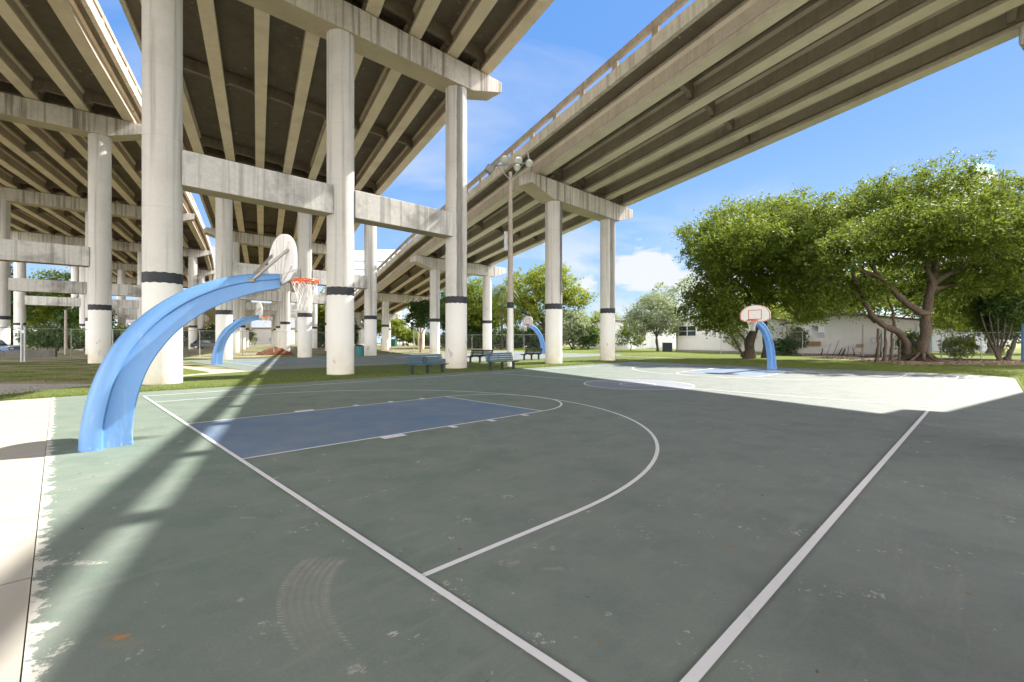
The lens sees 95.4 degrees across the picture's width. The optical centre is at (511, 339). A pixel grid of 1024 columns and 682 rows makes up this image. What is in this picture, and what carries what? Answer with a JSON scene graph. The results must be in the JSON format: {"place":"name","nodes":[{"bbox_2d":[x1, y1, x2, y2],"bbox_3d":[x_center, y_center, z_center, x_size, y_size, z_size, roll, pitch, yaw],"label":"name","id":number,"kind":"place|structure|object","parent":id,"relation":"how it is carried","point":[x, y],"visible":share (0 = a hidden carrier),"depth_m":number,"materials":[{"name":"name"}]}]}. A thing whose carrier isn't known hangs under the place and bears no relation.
{"place":"outdoors","nodes":[
{"label":"outdoors","id":0,"kind":"place"},
{"bbox_2d":[0,391,50,681],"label":"path","id":1,"kind":"structure","parent":0,"point":[24,423],"depth_m":4.22,"materials":[{"name":"concrete"}]},
{"bbox_2d":[0,366,245,391],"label":"path","id":2,"kind":"structure","parent":0,"point":[13,387],"depth_m":15.66,"materials":[{"name":"concrete"}]},
{"bbox_2d":[183,368,208,374],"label":"grass island","id":3,"kind":"structure","parent":2,"relation":"on","point":[188,371],"depth_m":21.97,"materials":[{"name":"green plant"}]},
{"bbox_2d":[251,327,294,343],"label":"warehouse","id":4,"kind":"structure","parent":0,"point":[268,336],"depth_m":150.00,"materials":[{"name":"white paint"}]},
{"bbox_2d":[317,328,363,343],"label":"warehouse","id":5,"kind":"structure","parent":0,"point":[362,335],"depth_m":177.37,"materials":[{"name":"white paint"}]},
{"bbox_2d":[0,341,1023,681],"bbox_3d":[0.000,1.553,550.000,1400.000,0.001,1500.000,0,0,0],"label":"ground","id":6,"kind":"structure","parent":0,"point":[72,359],"depth_m":36.40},
{"bbox_2d":[0,340,23,349],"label":"parked car","id":7,"kind":"object","parent":6,"relation":"on","point":[5,347],"visible":0.38,"depth_m":44.17,"materials":[{"name":"blue paint"}]},
{"bbox_2d":[11,325,33,347],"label":"bush","id":8,"kind":"object","parent":6,"relation":"on","point":[12,337],"visible":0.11,"depth_m":69.25,"materials":[{"name":"green plant"}]},
{"bbox_2d":[20,322,25,361],"bbox_3d":[-33.867,0.178,32.300,0.350,2.750,0.133,0,0,0],"label":"gate post","id":9,"kind":"object","parent":6,"relation":"on","point":[22,331],"visible":0.82,"depth_m":32.25,"materials":[{"name":"metal"}]},
{"bbox_2d":[11,262,37,323],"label":"background tree","id":10,"kind":"object","parent":6,"relation":"on","point":[28,314],"visible":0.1,"depth_m":80.62,"materials":[{"name":"green plant"}]},
{"bbox_2d":[0,350,56,356],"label":"wall","id":11,"kind":"structure","parent":6,"relation":"on","point":[36,353],"depth_m":41.66,"materials":[{"name":"grey concrete"}]},
{"bbox_2d":[11,316,50,330],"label":"background tree","id":12,"kind":"object","parent":6,"relation":"on","point":[29,325],"visible":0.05,"depth_m":110.01,"materials":[{"name":"green plant"}]},
{"bbox_2d":[12,267,70,347],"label":"background tree","id":13,"kind":"object","parent":6,"relation":"on","point":[42,314],"visible":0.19,"depth_m":90.16,"materials":[{"name":"green plant"}]},
{"bbox_2d":[13,324,84,350],"bbox_3d":[-60.730,-0.188,61.962,9.048,3.944,6.756,0,0,0],"label":"bush","id":14,"kind":"object","parent":6,"relation":"on","point":[45,340],"visible":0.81,"depth_m":60.58,"materials":[{"name":"green plant"}]},
{"bbox_2d":[64,310,67,354],"bbox_3d":[-45.950,-0.747,48.000,0.280,4.600,0.266,0,0,0],"label":"utility pole","id":15,"kind":"object","parent":6,"relation":"on","point":[65,335],"visible":1,"depth_m":47.91,"materials":[{"name":"concrete"}]},
{"bbox_2d":[50,297,120,328],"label":"background tree","id":16,"kind":"object","parent":6,"relation":"on","point":[73,317],"visible":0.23,"depth_m":83.19,"materials":[{"name":"green plant"}]},
{"bbox_2d":[72,325,121,350],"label":"bush","id":17,"kind":"object","parent":6,"relation":"on","point":[116,334],"visible":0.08,"depth_m":67.17,"materials":[{"name":"green plant"}]},
{"bbox_2d":[0,0,214,362],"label":"viaduct","id":18,"kind":"object","parent":6,"relation":"on","point":[70,143],"visible":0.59,"depth_m":31.24,"materials":[{"name":"concrete"}]},
{"bbox_2d":[112,324,129,335],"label":"bush","id":19,"kind":"object","parent":6,"relation":"on","point":[118,327],"visible":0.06,"depth_m":79.22,"materials":[{"name":"green plant"}]},
{"bbox_2d":[11,300,253,334],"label":"ramp","id":20,"kind":"structure","parent":6,"relation":"on","point":[209,316],"depth_m":96.64,"materials":[{"name":"grey concrete"}]},
{"bbox_2d":[0,327,326,361],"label":"chain link fence","id":21,"kind":"object","parent":6,"relation":"on","point":[125,329],"visible":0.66,"depth_m":37.38,"materials":[{"name":"metal"}]},
{"bbox_2d":[183,327,206,347],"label":"bush","id":22,"kind":"object","parent":6,"relation":"on","point":[185,341],"visible":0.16,"depth_m":89.63,"materials":[{"name":"green plant"}]},
{"bbox_2d":[190,340,214,348],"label":"parked car","id":23,"kind":"object","parent":6,"relation":"on","point":[206,343],"visible":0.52,"depth_m":75.12,"materials":[{"name":"paint"}]},
{"bbox_2d":[201,323,214,340],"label":"bush","id":24,"kind":"object","parent":6,"relation":"on","point":[210,333],"visible":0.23,"depth_m":94.59,"materials":[{"name":"green plant"}]},
{"bbox_2d":[249,329,259,345],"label":"bush","id":25,"kind":"object","parent":6,"relation":"on","point":[251,337],"visible":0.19,"depth_m":105.60,"materials":[{"name":"green plant"}]},
{"bbox_2d":[256,347,294,354],"bbox_3d":[-24.131,1.144,47.495,4.003,0.819,2.478,0,0,0],"label":"dirt pile","id":26,"kind":"object","parent":6,"relation":"on","point":[279,351],"visible":0.93,"depth_m":46.95,"materials":[{"name":"brown soil"}]},
{"bbox_2d":[317,287,324,346],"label":"background tree","id":27,"kind":"object","parent":6,"relation":"on","point":[320,314],"visible":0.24,"depth_m":93.16,"materials":[{"name":"green plant"}]},
{"bbox_2d":[317,323,324,347],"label":"bush","id":28,"kind":"object","parent":6,"relation":"on","point":[321,342],"visible":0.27,"depth_m":86.98,"materials":[{"name":"green plant"}]},
{"bbox_2d":[119,0,553,384],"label":"viaduct","id":29,"kind":"object","parent":6,"relation":"on","point":[311,128],"visible":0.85,"depth_m":24.21,"materials":[{"name":"concrete"}]},
{"bbox_2d":[0,356,673,400],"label":"turf strip","id":30,"kind":"object","parent":6,"relation":"on","point":[302,372],"visible":0.57,"depth_m":21.06,"materials":[{"name":"green plant"}]},
{"bbox_2d":[406,354,448,373],"bbox_3d":[-3.814,1.109,21.081,1.900,0.868,0.647,0,0,-44],"label":"park bench","id":31,"kind":"object","parent":30,"relation":"on","point":[428,362],"visible":0.98,"depth_m":21.11,"materials":[{"name":"blue paint"}]},
{"bbox_2d":[467,350,492,362],"bbox_3d":[-2.116,1.109,30.719,1.900,0.868,0.647,0,0,-44],"label":"park bench","id":32,"kind":"object","parent":30,"relation":"on","point":[474,354],"visible":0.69,"depth_m":30.39,"materials":[{"name":"green paint"}]},
{"bbox_2d":[484,352,518,369],"bbox_3d":[-0.504,1.109,23.781,1.900,0.868,0.647,0,0,-44],"label":"park bench","id":33,"kind":"object","parent":30,"relation":"on","point":[490,358],"visible":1,"depth_m":23.74,"materials":[{"name":"blue paint"}]},
{"bbox_2d":[484,151,532,366],"bbox_3d":[-0.188,-4.636,26.566,2.779,12.378,0.669,0,0,0],"label":"floodlight pole","id":34,"kind":"object","parent":30,"relation":"on","point":[508,234],"visible":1,"depth_m":26.56,"materials":[{"name":"metal"}]},
{"bbox_2d":[520,348,542,359],"bbox_3d":[1.484,1.109,35.419,1.900,0.868,0.647,0,0,-44],"label":"park bench","id":35,"kind":"object","parent":30,"relation":"on","point":[530,351],"visible":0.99,"depth_m":35.27,"materials":[{"name":"green paint"}]},
{"bbox_2d":[354,321,360,347],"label":"bush","id":36,"kind":"object","parent":6,"relation":"on","point":[355,334],"visible":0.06,"depth_m":90.16,"materials":[{"name":"green plant"}]},
{"bbox_2d":[354,250,401,343],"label":"apartment building","id":37,"kind":"structure","parent":6,"relation":"on","point":[382,256],"depth_m":179.77,"materials":[{"name":"paint"}]},
{"bbox_2d":[377,319,392,337],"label":"bush","id":38,"kind":"object","parent":6,"relation":"on","point":[379,326],"visible":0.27,"depth_m":109.64,"materials":[{"name":"green plant"}]},
{"bbox_2d":[381,339,396,345],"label":"dumpster","id":39,"kind":"object","parent":6,"relation":"on","point":[393,342],"visible":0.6,"depth_m":99.10,"materials":[{"name":"green paint"}]},
{"bbox_2d":[377,249,413,341],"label":"apartment building","id":40,"kind":"structure","parent":6,"relation":"on","point":[404,311],"depth_m":192.30,"materials":[{"name":"paint"}]},
{"bbox_2d":[391,317,405,338],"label":"bush","id":41,"kind":"object","parent":6,"relation":"on","point":[397,324],"visible":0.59,"depth_m":110.64,"materials":[{"name":"green plant"}]},
{"bbox_2d":[183,352,620,370],"bbox_3d":[-6.645,1.637,41.520,35.100,0.233,17.700,0,0,-44],"label":"court","id":42,"kind":"object","parent":6,"relation":"on","point":[259,364],"visible":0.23,"depth_m":34.12,"materials":[{"name":"paint"}]},
{"bbox_2d":[211,302,269,364],"bbox_3d":[-17.132,-0.439,29.543,3.303,3.944,1.370,0,0,-44],"label":"basketball hoop","id":43,"kind":"object","parent":42,"relation":"on","point":[222,340],"visible":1,"depth_m":28.94,"materials":[{"name":"blue paint"}]},
{"bbox_2d":[355,345,363,355],"bbox_3d":[-14.218,1.033,43.500,0.800,1.040,0.800,0,0,0],"label":"litter bin","id":44,"kind":"object","parent":42,"relation":"on","point":[359,350],"visible":0.83,"depth_m":43.20,"materials":[{"name":"teal plastic"}]},
{"bbox_2d":[523,316,544,353],"bbox_3d":[2.382,-0.453,49.057,3.303,4.012,1.370,0,0,-44],"label":"basketball hoop","id":45,"kind":"object","parent":42,"relation":"on","point":[528,321],"visible":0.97,"depth_m":48.96,"materials":[{"name":"blue paint"}]},
{"bbox_2d":[394,327,417,345],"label":"bush","id":46,"kind":"object","parent":6,"relation":"on","point":[405,333],"visible":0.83,"depth_m":110.20,"materials":[{"name":"green plant"}]},
{"bbox_2d":[406,332,429,345],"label":"bush","id":47,"kind":"object","parent":6,"relation":"on","point":[413,339],"visible":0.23,"depth_m":110.04,"materials":[{"name":"green plant"}]},
{"bbox_2d":[402,298,444,352],"bbox_3d":[-10.595,-1.896,55.973,5.041,6.935,4.178,0,0,0],"label":"young tree","id":48,"kind":"object","parent":6,"relation":"on","point":[419,313],"visible":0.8,"depth_m":55.21,"materials":[{"name":"green plant"}]},
{"bbox_2d":[413,332,443,346],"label":"bush","id":49,"kind":"object","parent":6,"relation":"on","point":[427,338],"visible":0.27,"depth_m":91.11,"materials":[{"name":"green plant"}]},
{"bbox_2d":[440,289,473,332],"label":"dense tree","id":50,"kind":"object","parent":6,"relation":"on","point":[442,314],"visible":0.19,"depth_m":83.44,"materials":[{"name":"green plant"}]},
{"bbox_2d":[440,333,473,347],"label":"bush","id":51,"kind":"object","parent":6,"relation":"on","point":[442,341],"visible":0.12,"depth_m":82.02,"materials":[{"name":"green plant"}]},
{"bbox_2d":[467,326,500,347],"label":"bush","id":52,"kind":"object","parent":6,"relation":"on","point":[476,340],"visible":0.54,"depth_m":81.79,"materials":[{"name":"green plant"}]},
{"bbox_2d":[467,276,506,336],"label":"dense tree","id":53,"kind":"object","parent":6,"relation":"on","point":[475,308],"visible":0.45,"depth_m":83.52,"materials":[{"name":"green plant"}]},
{"bbox_2d":[492,284,520,349],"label":"palm tree","id":54,"kind":"object","parent":6,"relation":"on","point":[503,291],"visible":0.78,"depth_m":71.88,"materials":[{"name":"green plant"}]},
{"bbox_2d":[21,362,1023,681],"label":"court","id":55,"kind":"object","parent":6,"relation":"on","point":[261,540],"visible":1,"depth_m":3.72,"materials":[{"name":"paint"}]},
{"bbox_2d":[78,234,318,451],"bbox_3d":[-4.822,-0.167,7.603,3.303,3.400,1.370,0,0,-44],"label":"basketball hoop","id":56,"kind":"object","parent":55,"relation":"on","point":[107,420],"visible":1,"depth_m":6.88,"materials":[{"name":"blue paint"}]},
{"bbox_2d":[79,367,986,681],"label":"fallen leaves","id":57,"kind":"object","parent":55,"relation":"on","point":[731,545],"visible":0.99,"depth_m":3.50,"materials":[{"name":"brown plant"}]},
{"bbox_2d":[740,305,776,368],"bbox_3d":[12.482,-0.062,23.257,3.303,3.230,1.370,0,0,-44],"label":"basketball hoop","id":58,"kind":"object","parent":55,"relation":"on","point":[758,315],"visible":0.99,"depth_m":22.88,"materials":[{"name":"blue paint"}]},
{"bbox_2d":[354,0,1023,363],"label":"viaduct","id":59,"kind":"object","parent":6,"relation":"on","point":[695,88],"visible":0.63,"depth_m":22.79,"materials":[{"name":"grey concrete"}]},
{"bbox_2d":[11,0,1023,340],"label":"sky","id":60,"kind":"structure","parent":0,"point":[974,105],"materials":[{"name":"blue"}]},
{"bbox_2d":[495,346,1023,390],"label":"lawn","id":61,"kind":"structure","parent":0,"point":[1015,371],"depth_m":34.32,"materials":[{"name":"green plant"}]},
{"bbox_2d":[425,334,597,349],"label":"chain link fence","id":62,"kind":"object","parent":61,"relation":"on","point":[522,336],"visible":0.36,"depth_m":74.56,"materials":[{"name":"metal"}]},
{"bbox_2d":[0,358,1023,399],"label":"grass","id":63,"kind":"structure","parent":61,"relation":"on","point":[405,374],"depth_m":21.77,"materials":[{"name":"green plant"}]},
{"bbox_2d":[493,324,531,347],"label":"bush","id":64,"kind":"object","parent":61,"relation":"on","point":[517,343],"visible":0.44,"depth_m":81.89,"materials":[{"name":"green plant"}]},
{"bbox_2d":[519,323,543,347],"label":"bush","id":65,"kind":"object","parent":61,"relation":"on","point":[533,339],"visible":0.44,"depth_m":82.08,"materials":[{"name":"green plant"}]},
{"bbox_2d":[492,261,599,341],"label":"airy tree","id":66,"kind":"object","parent":61,"relation":"on","point":[534,280],"visible":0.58,"depth_m":76.28,"materials":[{"name":"green plant"}]},
{"bbox_2d":[562,305,591,348],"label":"bush","id":67,"kind":"object","parent":61,"relation":"on","point":[572,326],"visible":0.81,"depth_m":71.89,"materials":[{"name":"green plant"}]},
{"bbox_2d":[577,323,599,349],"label":"bush","id":68,"kind":"object","parent":61,"relation":"on","point":[595,334],"visible":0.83,"depth_m":71.65,"materials":[{"name":"green plant"}]},
{"bbox_2d":[587,310,621,322],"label":"bush","id":69,"kind":"object","parent":61,"relation":"on","point":[595,317],"visible":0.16,"depth_m":94.05,"materials":[{"name":"green plant"}]},
{"bbox_2d":[590,319,651,348],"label":"white shed","id":70,"kind":"structure","parent":61,"relation":"on","point":[648,341],"depth_m":77.90,"materials":[{"name":"white paint"}]},
{"bbox_2d":[615,319,648,349],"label":"garden shrub","id":71,"kind":"object","parent":61,"relation":"on","point":[638,340],"visible":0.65,"depth_m":67.59,"materials":[{"name":"green plant"}]},
{"bbox_2d":[621,291,684,350],"bbox_3d":[19.081,-2.550,62.131,9.683,8.269,7.708,0,0,0],"label":"olive tree","id":72,"kind":"object","parent":61,"relation":"on","point":[648,321],"visible":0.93,"depth_m":61.12,"materials":[{"name":"green plant"}]},
{"bbox_2d":[652,323,675,348],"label":"white shed","id":73,"kind":"structure","parent":61,"relation":"on","point":[665,339],"depth_m":79.03,"materials":[{"name":"white paint"}]},
{"bbox_2d":[662,343,671,351],"bbox_3d":[20.000,0.973,60.000,1.200,1.160,0.700,0,0,0],"label":"utility cabinet","id":74,"kind":"object","parent":61,"relation":"on","point":[666,347],"visible":1,"depth_m":59.70,"materials":[{"name":"metal"}]},
{"bbox_2d":[650,272,695,319],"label":"sparse tree","id":75,"kind":"object","parent":61,"relation":"on","point":[669,293],"visible":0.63,"depth_m":90.00,"materials":[{"name":"green plant"}]},
{"bbox_2d":[675,315,787,353],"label":"white house","id":76,"kind":"structure","parent":61,"relation":"on","point":[688,339],"depth_m":57.47,"materials":[{"name":"white paint"}]},
{"bbox_2d":[678,326,696,335],"bbox_3d":[22.712,-1.112,60.412,0.085,1.383,2.740,0,0,-32],"label":"window","id":77,"kind":"structure","parent":76,"relation":"in","point":[684,332],"depth_m":60.39,"materials":[{"name":"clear glass"}]},
{"bbox_2d":[666,183,851,358],"bbox_3d":[18.947,-5.308,36.992,12.650,14.086,17.445,0,0,31],"label":"shade tree","id":78,"kind":"object","parent":61,"relation":"on","point":[750,247],"visible":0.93,"depth_m":34.10,"materials":[{"name":"green plant"}]},
{"bbox_2d":[722,291,799,352],"bbox_3d":[29.153,-2.695,54.142,9.834,8.859,9.889,0,0,39],"label":"yellow green tree","id":79,"kind":"object","parent":61,"relation":"on","point":[775,312],"visible":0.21,"depth_m":50.90,"materials":[{"name":"green plant"}]},
{"bbox_2d":[721,331,802,354],"bbox_3d":[25.082,0.378,47.250,0.070,2.350,7.715,0,0,-44],"label":"chain link fence","id":80,"kind":"object","parent":61,"relation":"on","point":[773,339],"visible":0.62,"depth_m":46.30,"materials":[{"name":"metal"}]},
{"bbox_2d":[773,335,801,354],"bbox_3d":[27.052,0.760,46.049,3.183,2.384,2.940,0,0,36],"label":"garden shrub","id":81,"kind":"object","parent":61,"relation":"on","point":[783,344],"visible":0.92,"depth_m":45.56,"materials":[{"name":"green plant"}]},
{"bbox_2d":[783,326,809,351],"bbox_3d":[28.097,0.072,45.963,2.878,3.003,2.805,0,0,0],"label":"garden shrub","id":82,"kind":"object","parent":61,"relation":"on","point":[794,334],"visible":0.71,"depth_m":45.44,"materials":[{"name":"green plant"}]},
{"bbox_2d":[780,313,919,356],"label":"white house","id":83,"kind":"structure","parent":61,"relation":"on","point":[844,331],"depth_m":43.48,"materials":[{"name":"white paint"}]},
{"bbox_2d":[797,325,825,338],"bbox_3d":[28.947,-0.711,45.138,2.340,1.295,0.085,0,0,36],"label":"window","id":84,"kind":"structure","parent":83,"relation":"in","point":[817,332],"depth_m":44.92,"materials":[{"name":"grey glass"}]},
{"bbox_2d":[785,256,941,330],"bbox_3d":[44.501,-4.536,56.017,24.030,12.331,11.178,0,0,0],"label":"bright tree","id":85,"kind":"object","parent":61,"relation":"on","point":[913,315],"visible":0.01,"depth_m":55.33,"materials":[{"name":"green plant"}]},
{"bbox_2d":[795,355,1023,365],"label":"leaf litter","id":86,"kind":"object","parent":61,"relation":"on","point":[986,362],"visible":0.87,"depth_m":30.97,"materials":[{"name":"brown plant"}]},
{"bbox_2d":[853,344,863,355],"bbox_3d":[31.403,0.975,42.206,0.799,1.127,0.670,0,0,36],"label":"folding chair","id":87,"kind":"object","parent":86,"relation":"on","point":[859,345],"visible":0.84,"depth_m":42.35,"materials":[{"name":"beige metal"}]},
{"bbox_2d":[764,147,1023,362],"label":"fig tree","id":88,"kind":"object","parent":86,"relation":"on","point":[916,222],"visible":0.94,"depth_m":30.68,"materials":[{"name":"green plant"}]},
{"bbox_2d":[893,328,919,355],"bbox_3d":[31.523,0.321,36.979,1.789,2.499,2.804,0,0,0],"label":"garden shrub","id":89,"kind":"object","parent":86,"relation":"on","point":[914,335],"visible":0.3,"depth_m":36.72,"materials":[{"name":"green plant"}]},
{"bbox_2d":[882,332,1020,358],"bbox_3d":[35.328,0.478,36.335,10.196,2.150,0.478,0,0,36],"label":"chain link fence","id":90,"kind":"object","parent":86,"relation":"on","point":[955,342],"visible":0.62,"depth_m":36.32,"materials":[{"name":"metal"}]},
{"bbox_2d":[936,331,983,358],"bbox_3d":[35.514,0.560,37.054,2.943,2.545,2.868,0,0,0],"label":"garden shrub","id":91,"kind":"object","parent":86,"relation":"on","point":[969,344],"visible":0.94,"depth_m":36.78,"materials":[{"name":"green plant"}]},
{"bbox_2d":[960,272,1023,359],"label":"multi stem tree","id":92,"kind":"object","parent":86,"relation":"on","point":[1007,316],"visible":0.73,"depth_m":35.01,"materials":[{"name":"green plant"}]},
{"bbox_2d":[1021,324,1023,361],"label":"blue post","id":93,"kind":"object","parent":86,"relation":"on","point":[1022,342],"visible":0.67,"depth_m":31.01,"materials":[{"name":"blue metal"}]},
{"bbox_2d":[923,275,1017,352],"bbox_3d":[53.833,-4.082,51.693,15.233,11.422,8.718,0,0,0],"label":"bright tree","id":94,"kind":"object","parent":61,"relation":"on","point":[955,326],"visible":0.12,"depth_m":51.71,"materials":[{"name":"green plant"}]},
{"bbox_2d":[763,207,909,317],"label":"apartment building","id":95,"kind":"structure","parent":0,"point":[883,311],"depth_m":139.71,"materials":[{"name":"paint"}]},
{"bbox_2d":[919,321,1004,351],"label":"house","id":96,"kind":"structure","parent":0,"point":[935,338],"depth_m":61.71,"materials":[{"name":"paint"}]},
{"bbox_2d":[946,331,961,337],"bbox_3d":[58.142,-0.247,61.349,1.740,1.730,0.085,0,0,15],"label":"window","id":97,"kind":"structure","parent":96,"relation":"in","point":[948,335],"depth_m":61.40,"materials":[{"name":"glass"}]},
{"bbox_2d":[931,173,997,312],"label":"apartment building","id":98,"kind":"structure","parent":0,"point":[975,192],"depth_m":146.28,"materials":[{"name":"paint"}]},
{"bbox_2d":[972,162,996,174],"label":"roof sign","id":99,"kind":"object","parent":98,"relation":"on","point":[988,166],"visible":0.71,"depth_m":142.20,"materials":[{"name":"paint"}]}
]}

